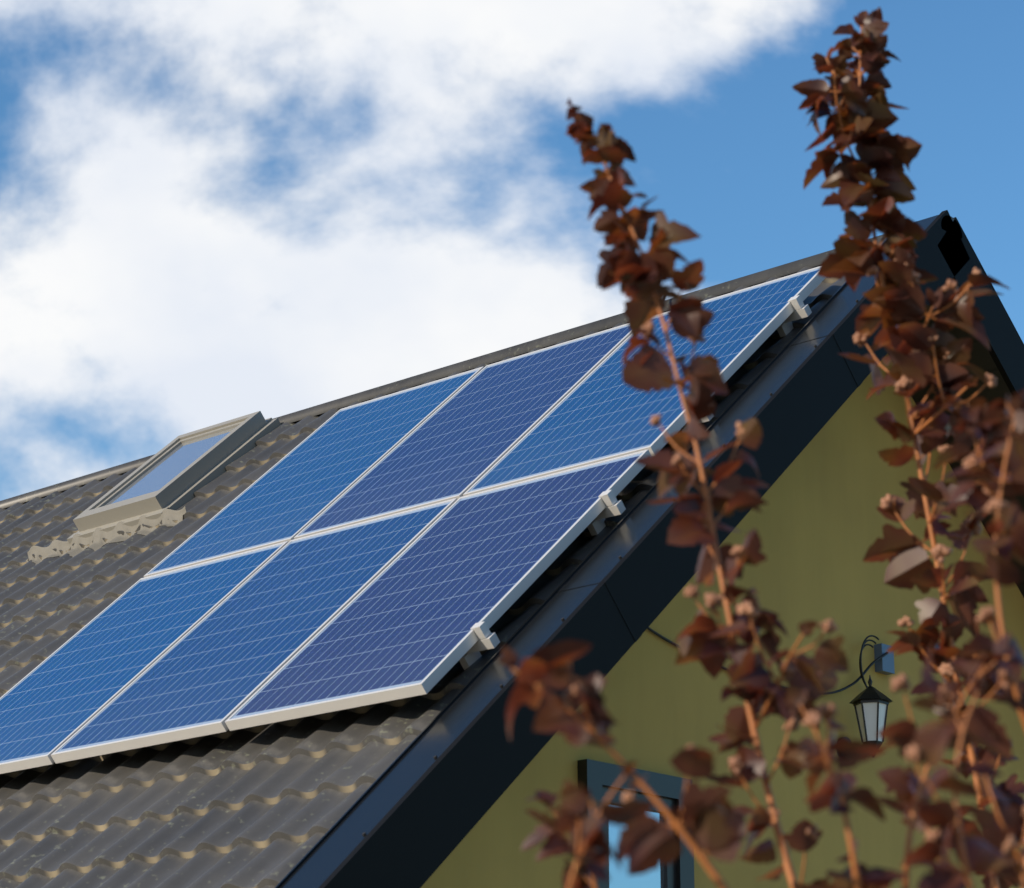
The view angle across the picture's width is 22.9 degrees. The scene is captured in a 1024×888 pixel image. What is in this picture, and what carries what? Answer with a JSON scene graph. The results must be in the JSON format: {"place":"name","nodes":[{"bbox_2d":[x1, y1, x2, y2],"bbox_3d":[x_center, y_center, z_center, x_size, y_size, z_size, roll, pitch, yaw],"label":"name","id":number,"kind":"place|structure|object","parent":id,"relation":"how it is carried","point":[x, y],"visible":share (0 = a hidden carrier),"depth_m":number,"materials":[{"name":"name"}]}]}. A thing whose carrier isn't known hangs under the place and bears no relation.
{"place":"outdoors","nodes":[
{"label":"outdoors","id":0,"kind":"place"},
{"bbox_2d":[0,0,1023,500],"label":"sky","id":1,"kind":"structure","parent":0,"point":[212,212],"materials":[{"name":"blue"}]},
{"bbox_2d":[421,353,1023,887],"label":"house walls","id":2,"kind":"structure","parent":0,"point":[819,521],"depth_m":10.56,"materials":[{"name":"green paint"}]},
{"bbox_2d":[10,265,820,506],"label":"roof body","id":3,"kind":"structure","parent":2,"relation":"on","point":[524,353],"depth_m":12.69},
{"bbox_2d":[0,266,845,887],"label":"roof tiles","id":4,"kind":"object","parent":3,"relation":"attached to","point":[264,806],"visible":0.29,"depth_m":9.27,"materials":[{"name":"grey tile"}]},
{"bbox_2d":[26,506,185,564],"bbox_3d":[-2.188,0.509,13.303,1.320,0.168,0.126,-15,-23,40],"label":"skylight flashing","id":5,"kind":"object","parent":4,"relation":"on","point":[98,535],"visible":0.91,"depth_m":13.31,"materials":[{"name":"beige metal"}]},
{"bbox_2d":[67,411,280,543],"bbox_3d":[-1.814,0.200,13.672,0.780,0.786,0.844,-15,-23,40],"label":"skylight frame","id":6,"kind":"object","parent":4,"relation":"on","point":[216,459],"visible":0.7,"depth_m":13.45,"materials":[{"name":"grey metal"}]},
{"bbox_2d":[104,427,235,505],"bbox_3d":[-1.826,0.153,13.673,0.514,0.549,0.601,-15,-23,40],"label":"skylight glass","id":7,"kind":"object","parent":6,"relation":"in","point":[164,471],"visible":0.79,"depth_m":13.69,"materials":[{"name":"blue glass"}]},
{"bbox_2d":[0,266,825,773],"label":"solar panel frames","id":8,"kind":"structure","parent":4,"relation":"on","point":[456,654],"depth_m":9.82,"materials":[{"name":"silver metal"}]},
{"bbox_2d":[0,544,282,762],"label":"solar panel","id":9,"kind":"object","parent":8,"relation":"on","point":[53,701],"visible":1,"depth_m":10.74,"materials":[{"name":"blue glass"}]},
{"bbox_2d":[56,501,450,752],"bbox_3d":[-1.005,0.715,10.065,0.968,1.086,1.210,-15,-23,40],"label":"solar panel","id":10,"kind":"object","parent":8,"relation":"on","point":[231,653],"visible":1,"depth_m":10.01,"materials":[{"name":"blue glass"}]},
{"bbox_2d":[149,369,478,573],"bbox_3d":[-0.916,0.120,11.922,0.968,1.086,1.210,-15,-23,40],"label":"solar panel","id":11,"kind":"object","parent":8,"relation":"on","point":[292,493],"visible":1,"depth_m":11.88,"materials":[{"name":"blue glass"}]},
{"bbox_2d":[231,453,641,718],"bbox_3d":[-0.257,0.514,9.413,0.968,1.086,1.210,-15,-23,40],"label":"solar panel","id":12,"kind":"object","parent":8,"relation":"on","point":[417,610],"visible":1,"depth_m":9.36,"materials":[{"name":"blue glass"}]},
{"bbox_2d":[300,325,629,534],"bbox_3d":[-0.168,-0.081,11.271,0.968,1.086,1.210,-15,-23,40],"label":"solar panel","id":13,"kind":"object","parent":8,"relation":"on","point":[458,443],"visible":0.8,"depth_m":11.22,"materials":[{"name":"blue glass"}]},
{"bbox_2d":[469,268,818,491],"bbox_3d":[0.580,-0.282,10.620,0.968,1.086,1.210,-15,-23,40],"label":"solar panel","id":14,"kind":"object","parent":8,"relation":"on","point":[603,410],"visible":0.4,"depth_m":10.52,"materials":[{"name":"blue glass"}]},
{"bbox_2d":[459,295,811,669],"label":"solar rails","id":15,"kind":"object","parent":4,"relation":"on","point":[488,639],"visible":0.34,"depth_m":9.42,"materials":[{"name":"silver metal"}]},
{"bbox_2d":[0,215,961,508],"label":"ridge cap","id":16,"kind":"object","parent":3,"relation":"on","point":[540,343],"visible":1,"depth_m":12.83,"materials":[{"name":"metal"}]},
{"bbox_2d":[275,215,937,887],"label":"roof edge trim","id":17,"kind":"structure","parent":3,"relation":"attached to","point":[367,811],"depth_m":8.78,"materials":[{"name":"black metal"}]},
{"bbox_2d":[362,299,857,835],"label":"screws","id":18,"kind":"object","parent":17,"relation":"attached to","point":[562,619],"visible":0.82,"depth_m":8.71,"materials":[{"name":"black"}]},
{"bbox_2d":[319,210,1023,887],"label":"bargeboard","id":19,"kind":"object","parent":3,"relation":"attached to","point":[437,812],"visible":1,"depth_m":8.91,"materials":[{"name":"black wood"}]},
{"bbox_2d":[599,329,862,641],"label":"fascia joint strips","id":20,"kind":"object","parent":19,"relation":"attached to","point":[608,581],"visible":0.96,"depth_m":8.91,"materials":[{"name":"black metal"}]},
{"bbox_2d":[888,290,1023,596],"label":"soffit boards","id":21,"kind":"object","parent":3,"relation":"attached to","point":[981,357],"visible":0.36,"depth_m":11.37,"materials":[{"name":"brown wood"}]},
{"bbox_2d":[577,759,694,887],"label":"gable window frame","id":22,"kind":"object","parent":2,"relation":"attached to","point":[599,780],"visible":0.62,"depth_m":9.51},
{"bbox_2d":[609,811,663,887],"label":"gable window glass","id":23,"kind":"object","parent":22,"relation":"in","point":[654,878],"visible":0.4,"depth_m":9.39,"materials":[{"name":"blue glass"}]},
{"bbox_2d":[647,297,887,694],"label":"cables","id":24,"kind":"object","parent":2,"relation":"attached to","point":[862,673],"visible":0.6,"depth_m":10.72,"materials":[{"name":"black plastic"}]},
{"bbox_2d":[874,643,894,674],"bbox_3d":[1.610,0.930,10.931,0.040,0.120,0.090,-15,-23,40],"label":"cable junction box","id":25,"kind":"object","parent":2,"relation":"attached to","point":[884,665],"visible":0.93,"depth_m":10.91,"materials":[{"name":"blue paint"}]},
{"bbox_2d":[497,7,1023,887],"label":"shrub","id":26,"kind":"object","parent":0,"point":[645,843],"depth_m":3.76,"materials":[{"name":"brown plant"}]},
{"bbox_2d":[563,254,1023,855],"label":"shrub seed heads","id":27,"kind":"object","parent":26,"relation":"attached to","point":[751,606],"visible":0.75,"depth_m":3.63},
{"bbox_2d":[837,675,892,755],"bbox_3d":[1.473,1.141,10.562,0.230,0.350,0.184,-15,-23,40],"label":"wall lantern","id":28,"kind":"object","parent":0,"point":[870,693],"depth_m":10.50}
]}

